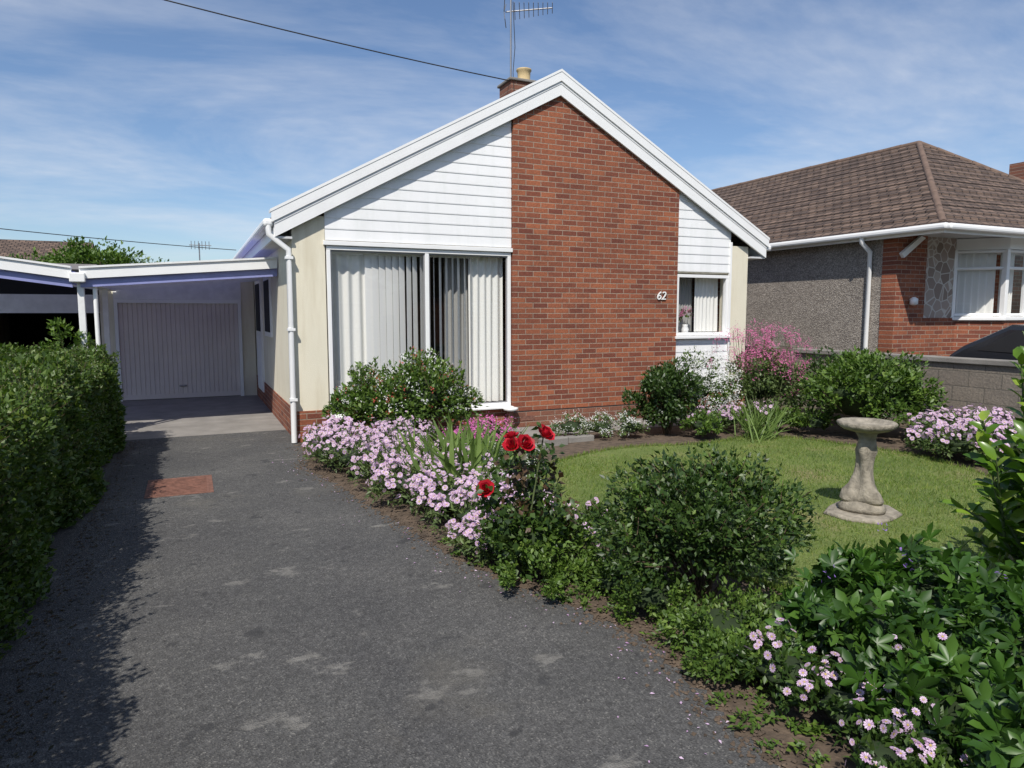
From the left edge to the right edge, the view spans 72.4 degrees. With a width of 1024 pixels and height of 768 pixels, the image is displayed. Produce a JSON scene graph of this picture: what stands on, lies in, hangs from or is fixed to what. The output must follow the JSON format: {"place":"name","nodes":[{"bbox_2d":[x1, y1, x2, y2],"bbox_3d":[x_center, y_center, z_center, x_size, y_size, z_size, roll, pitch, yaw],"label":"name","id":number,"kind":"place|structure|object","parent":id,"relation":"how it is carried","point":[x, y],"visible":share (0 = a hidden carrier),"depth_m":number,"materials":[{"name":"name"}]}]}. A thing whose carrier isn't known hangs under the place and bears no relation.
{"place":"outdoors","nodes":[
{"label":"outdoors","id":0,"kind":"place"},
{"bbox_2d":[0,228,232,249],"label":"overhead cable","id":1,"kind":"object","parent":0,"point":[112,239],"visible":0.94,"depth_m":27.40,"materials":[{"name":"black rubber"}]},
{"bbox_2d":[121,395,285,439],"bbox_3d":[-4.790,0.436,10.500,2.250,0.001,4.296,-3,6,-24],"label":"garage apron","id":2,"kind":"object","parent":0,"point":[165,418],"visible":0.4,"depth_m":10.05,"materials":[{"name":"grey concrete"}]},
{"bbox_2d":[0,430,780,767],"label":"driveway","id":3,"kind":"structure","parent":0,"point":[254,608],"depth_m":3.08,"materials":[{"name":"grey asphalt"}]},
{"bbox_2d":[144,475,213,498],"bbox_3d":[-2.875,0.884,6.063,0.520,0.018,0.680,-3,6,-24],"label":"drain cover","id":4,"kind":"object","parent":3,"relation":"on","point":[156,488],"visible":1,"depth_m":6.01,"materials":[{"name":"red metal"}]},
{"bbox_2d":[0,441,823,767],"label":"leaf litter","id":5,"kind":"object","parent":3,"relation":"on","point":[726,735],"visible":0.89,"depth_m":3.19,"materials":[{"name":"soil"}]},
{"bbox_2d":[0,0,1023,263],"label":"sky","id":6,"kind":"structure","parent":0,"point":[160,122],"materials":[{"name":"blue"}]},
{"bbox_2d":[123,395,911,423],"bbox_3d":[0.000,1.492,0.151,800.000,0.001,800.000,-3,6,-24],"label":"ground","id":7,"kind":"structure","parent":0,"point":[744,402],"depth_m":11.54,"materials":[{"name":"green plant"}]},
{"bbox_2d":[5,246,49,262],"bbox_3d":[-15.156,-2.594,22.561,2.335,3.609,2.318,-3,6,-24],"label":"tree","id":8,"kind":"object","parent":7,"relation":"on","point":[32,254],"visible":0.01,"depth_m":22.20,"materials":[{"name":"green plant"}]},
{"bbox_2d":[0,239,93,262],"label":"distant bungalow","id":9,"kind":"object","parent":7,"relation":"on","point":[15,247],"depth_m":25.11,"materials":[{"name":"tile"}]},
{"bbox_2d":[0,263,101,350],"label":"garage","id":10,"kind":"structure","parent":7,"relation":"on","point":[28,310],"depth_m":11.54,"materials":[{"name":"paint"}]},
{"bbox_2d":[0,341,127,659],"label":"hedge","id":11,"kind":"object","parent":7,"relation":"on","point":[63,435],"visible":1,"depth_m":4.28,"materials":[{"name":"green plant"}]},
{"bbox_2d":[43,236,150,299],"bbox_3d":[-13.099,-2.788,22.298,3.489,4.048,2.999,-3,6,-24],"label":"tree","id":12,"kind":"object","parent":7,"relation":"on","point":[78,252],"visible":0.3,"depth_m":21.74,"materials":[{"name":"green plant"}]},
{"bbox_2d":[142,257,168,299],"bbox_3d":[-12.555,-2.701,24.419,2.077,3.448,1.801,4,7,37],"label":"tree","id":13,"kind":"object","parent":7,"relation":"on","point":[160,260],"visible":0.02,"depth_m":24.12,"materials":[{"name":"green plant"}]},
{"bbox_2d":[99,282,256,400],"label":"garage","id":14,"kind":"structure","parent":7,"relation":"on","point":[187,341],"depth_m":12.21,"materials":[{"name":"concrete"}]},
{"bbox_2d":[117,303,240,395],"bbox_3d":[-5.767,-0.584,12.216,1.880,1.638,0.010,-3,6,-24],"label":"door panel","id":15,"kind":"structure","parent":14,"relation":"in","point":[164,347],"depth_m":12.19,"materials":[{"name":"beige metal"}]},
{"bbox_2d":[233,67,770,442],"bbox_3d":[-1.444,-2.377,13.681,7.365,4.970,10.010,-3,6,-24],"label":"brick bungalow","id":16,"kind":"object","parent":7,"relation":"on","point":[547,249],"visible":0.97,"depth_m":9.14,"materials":[{"name":"brick"}]},
{"bbox_2d":[256,336,262,388],"bbox_3d":[-4.279,-0.374,11.866,0.009,0.850,0.760,-3,6,-24],"label":"side door","id":17,"kind":"structure","parent":16,"relation":"in","point":[259,353],"depth_m":11.80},
{"bbox_2d":[263,280,269,331],"bbox_3d":[-3.653,-1.157,10.417,0.005,0.760,0.740,-3,6,-24],"label":"side window pane","id":18,"kind":"structure","parent":16,"relation":"in","point":[265,283],"depth_m":10.38,"materials":[{"name":"black glass"}]},
{"bbox_2d":[263,277,272,336],"bbox_3d":[-3.627,-1.158,10.429,0.050,0.900,0.900,-3,6,-24],"label":"side window frame","id":19,"kind":"structure","parent":16,"relation":"in","point":[270,334],"depth_m":10.04,"materials":[{"name":"white plastic"}]},
{"bbox_2d":[164,0,509,80],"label":"overhead cable","id":20,"kind":"object","parent":16,"relation":"attached to","point":[330,40],"visible":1,"depth_m":8.76,"materials":[{"name":"black rubber"}]},
{"bbox_2d":[504,0,552,87],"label":"tv aerial","id":21,"kind":"object","parent":16,"relation":"on","point":[528,9],"visible":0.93,"depth_m":9.76,"materials":[{"name":"metal"}]},
{"bbox_2d":[779,346,804,404],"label":"pier","id":22,"kind":"structure","parent":7,"relation":"on","point":[785,348],"depth_m":11.44,"materials":[{"name":"grey concrete"}]},
{"bbox_2d":[712,141,1023,355],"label":"pebbledash bungalow","id":23,"kind":"object","parent":7,"relation":"on","point":[916,247],"visible":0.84,"depth_m":11.70,"materials":[{"name":"tile"}]},
{"bbox_2d":[745,349,1023,421],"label":"blocks","id":24,"kind":"structure","parent":7,"relation":"on","point":[988,387],"depth_m":8.79,"materials":[{"name":"grey concrete"}]},
{"bbox_2d":[745,345,1023,366],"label":"coping","id":25,"kind":"object","parent":24,"relation":"on","point":[976,361],"visible":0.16,"depth_m":9.10,"materials":[{"name":"concrete"}]},
{"bbox_2d":[429,415,687,437],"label":"front path","id":26,"kind":"structure","parent":0,"point":[529,431],"depth_m":9.08,"materials":[{"name":"concrete"}]},
{"bbox_2d":[503,407,517,428],"bbox_3d":[-0.019,0.445,9.068,0.200,0.285,0.200,-3,6,-24],"label":"garden light","id":27,"kind":"object","parent":26,"relation":"on","point":[509,410],"visible":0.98,"depth_m":9.04,"materials":[{"name":"white plastic"}]},
{"bbox_2d":[300,406,1000,767],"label":"flower bed soil","id":28,"kind":"structure","parent":0,"point":[886,442],"depth_m":4.00,"materials":[{"name":"brown soil"}]},
{"bbox_2d":[321,346,488,433],"bbox_3d":[-1.165,0.147,7.799,1.136,1.143,1.792,6,8,44],"label":"flowering shrub","id":29,"kind":"object","parent":28,"relation":"on","point":[416,389],"visible":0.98,"depth_m":7.59,"materials":[{"name":"green plant"}]},
{"bbox_2d":[379,410,529,512],"bbox_3d":[-0.438,0.586,5.902,1.369,0.679,1.602,-3,6,-24],"label":"iris clump","id":30,"kind":"object","parent":28,"relation":"on","point":[476,450],"visible":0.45,"depth_m":5.73,"materials":[{"name":"green plant"}]},
{"bbox_2d":[299,411,622,565],"bbox_3d":[-0.724,0.674,5.866,1.536,0.546,4.152,-3,7,-28],"label":"lilac daisy bed","id":31,"kind":"object","parent":28,"relation":"on","point":[347,446],"visible":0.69,"depth_m":5.42,"materials":[{"name":"pink plant"}]},
{"bbox_2d":[437,414,520,447],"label":"pink carnation clump","id":32,"kind":"object","parent":28,"relation":"on","point":[500,430],"visible":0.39,"depth_m":7.64,"materials":[{"name":"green plant"}]},
{"bbox_2d":[432,436,564,500],"bbox_3d":[-0.268,0.706,5.937,1.292,0.417,2.072,0,6,-1],"label":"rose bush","id":33,"kind":"object","parent":28,"relation":"on","point":[558,489],"visible":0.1,"depth_m":6.14,"materials":[{"name":"green plant"}]},
{"bbox_2d":[462,422,596,600],"bbox_3d":[0.089,0.652,3.948,0.711,0.918,0.847,2,6,19],"label":"rose bush","id":34,"kind":"object","parent":28,"relation":"on","point":[532,535],"visible":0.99,"depth_m":3.87,"materials":[{"name":"green plant"}]},
{"bbox_2d":[529,434,593,476],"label":"edging stones","id":35,"kind":"object","parent":28,"relation":"on","point":[559,440],"visible":0.3,"depth_m":7.99,"materials":[{"name":"stone"}]},
{"bbox_2d":[549,409,649,438],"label":"white alyssum clump","id":36,"kind":"object","parent":28,"relation":"on","point":[604,426],"visible":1,"depth_m":8.31,"materials":[{"name":"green plant"}]},
{"bbox_2d":[618,353,706,434],"bbox_3d":[1.841,0.129,8.599,1.155,1.014,0.833,-3,6,-24],"label":"garden shrub","id":37,"kind":"object","parent":28,"relation":"on","point":[666,401],"visible":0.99,"depth_m":8.51,"materials":[{"name":"green plant"}]},
{"bbox_2d":[418,524,976,767],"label":"ground cover plant","id":38,"kind":"object","parent":28,"relation":"on","point":[722,633],"visible":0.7,"depth_m":3.10,"materials":[{"name":"green plant"}]},
{"bbox_2d":[585,443,819,605],"bbox_3d":[0.956,0.736,3.575,1.076,0.823,1.159,3,7,30],"label":"garden shrub","id":39,"kind":"object","parent":28,"relation":"on","point":[694,517],"visible":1,"depth_m":3.41,"materials":[{"name":"green plant"}]},
{"bbox_2d":[676,345,742,415],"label":"white flowering shrub","id":40,"kind":"object","parent":28,"relation":"on","point":[715,397],"visible":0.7,"depth_m":8.92,"materials":[{"name":"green plant"}]},
{"bbox_2d":[687,400,773,430],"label":"lilac plant","id":41,"kind":"object","parent":28,"relation":"on","point":[728,420],"visible":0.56,"depth_m":8.65,"materials":[{"name":"green plant"}]},
{"bbox_2d":[706,318,811,411],"bbox_3d":[3.392,-0.158,9.368,2.012,1.432,1.045,-3,6,-24],"label":"valerian plant","id":42,"kind":"object","parent":28,"relation":"on","point":[771,376],"visible":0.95,"depth_m":9.20,"materials":[{"name":"pink plant"}]},
{"bbox_2d":[718,394,801,442],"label":"ornamental grass","id":43,"kind":"object","parent":28,"relation":"on","point":[768,430],"depth_m":8.30,"materials":[{"name":"green plant"}]},
{"bbox_2d":[679,401,840,435],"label":"border plant","id":44,"kind":"object","parent":28,"relation":"on","point":[819,419],"visible":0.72,"depth_m":8.51,"materials":[{"name":"green plant"}]},
{"bbox_2d":[780,346,844,413],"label":"border shrub","id":45,"kind":"object","parent":28,"relation":"on","point":[820,361],"visible":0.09,"depth_m":10.03,"materials":[{"name":"green plant"}]},
{"bbox_2d":[729,617,983,767],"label":"lilac daisy clump","id":46,"kind":"object","parent":28,"relation":"on","point":[870,749],"visible":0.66,"depth_m":2.43,"materials":[{"name":"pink plant"}]},
{"bbox_2d":[798,345,949,436],"bbox_3d":[4.217,0.094,8.430,1.912,1.122,1.499,-3,6,-24],"label":"rounded shrub","id":47,"kind":"object","parent":28,"relation":"on","point":[864,384],"visible":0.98,"depth_m":8.05,"materials":[{"name":"green plant"}]},
{"bbox_2d":[765,522,1023,767],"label":"cranesbill plant","id":48,"kind":"object","parent":28,"relation":"on","point":[857,607],"visible":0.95,"depth_m":2.62,"materials":[{"name":"green plant"}]},
{"bbox_2d":[901,403,1022,462],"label":"lilac daisy bed","id":49,"kind":"object","parent":28,"relation":"on","point":[940,431],"visible":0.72,"depth_m":7.14,"materials":[{"name":"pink plant"}]},
{"bbox_2d":[939,331,1023,564],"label":"laurel bush","id":50,"kind":"object","parent":28,"relation":"on","point":[1007,527],"visible":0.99,"depth_m":3.32,"materials":[{"name":"green plant"}]},
{"bbox_2d":[539,433,1017,595],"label":"lawn","id":51,"kind":"structure","parent":0,"point":[914,489],"depth_m":6.14,"materials":[{"name":"green plant"}]},
{"bbox_2d":[823,417,902,524],"bbox_3d":[2.611,0.623,5.187,0.590,0.703,0.469,-6,8,-44],"label":"bird bath","id":52,"kind":"object","parent":51,"relation":"on","point":[861,500],"visible":1,"depth_m":5.12,"materials":[{"name":"beige stone"}]},
{"bbox_2d":[950,325,1023,359],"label":"parked car","id":53,"kind":"object","parent":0,"point":[1003,343],"visible":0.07,"depth_m":9.80,"materials":[{"name":"paint"}]},
{"label":"neighbouring driveway","id":54,"kind":"structure","parent":0,"visible":0},
{"bbox_2d":[0,256,99,289],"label":"carport","id":55,"kind":"object","parent":54,"relation":"on","point":[33,271],"visible":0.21,"depth_m":8.04,"materials":[{"name":"white plastic"}]},
{"bbox_2d":[34,316,95,351],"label":"shrub","id":56,"kind":"object","parent":54,"relation":"on","point":[59,335],"visible":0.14,"depth_m":8.26,"materials":[{"name":"green plant"}]},
{"bbox_2d":[69,257,276,354],"bbox_3d":[-4.886,-0.667,10.419,2.320,2.225,3.840,-3,6,-24],"label":"carport","id":57,"kind":"object","parent":54,"relation":"on","point":[106,278],"visible":0.78,"depth_m":8.66,"materials":[{"name":"white plastic"}]},
{"bbox_3d":[-15.326,-3.918,35.663,6.400,3.600,6.700,-3,6,-24],"label":"distant bungalow","id":58,"kind":"object","parent":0,"visible":0},
{"bbox_2d":[191,241,210,259],"bbox_3d":[-15.273,-6.197,34.351,1.000,1.600,0.057,-3,6,-24],"label":"tv aerial","id":59,"kind":"object","parent":58,"relation":"attached to","point":[199,245],"visible":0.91,"depth_m":34.28,"materials":[{"name":"metal"}]}
]}

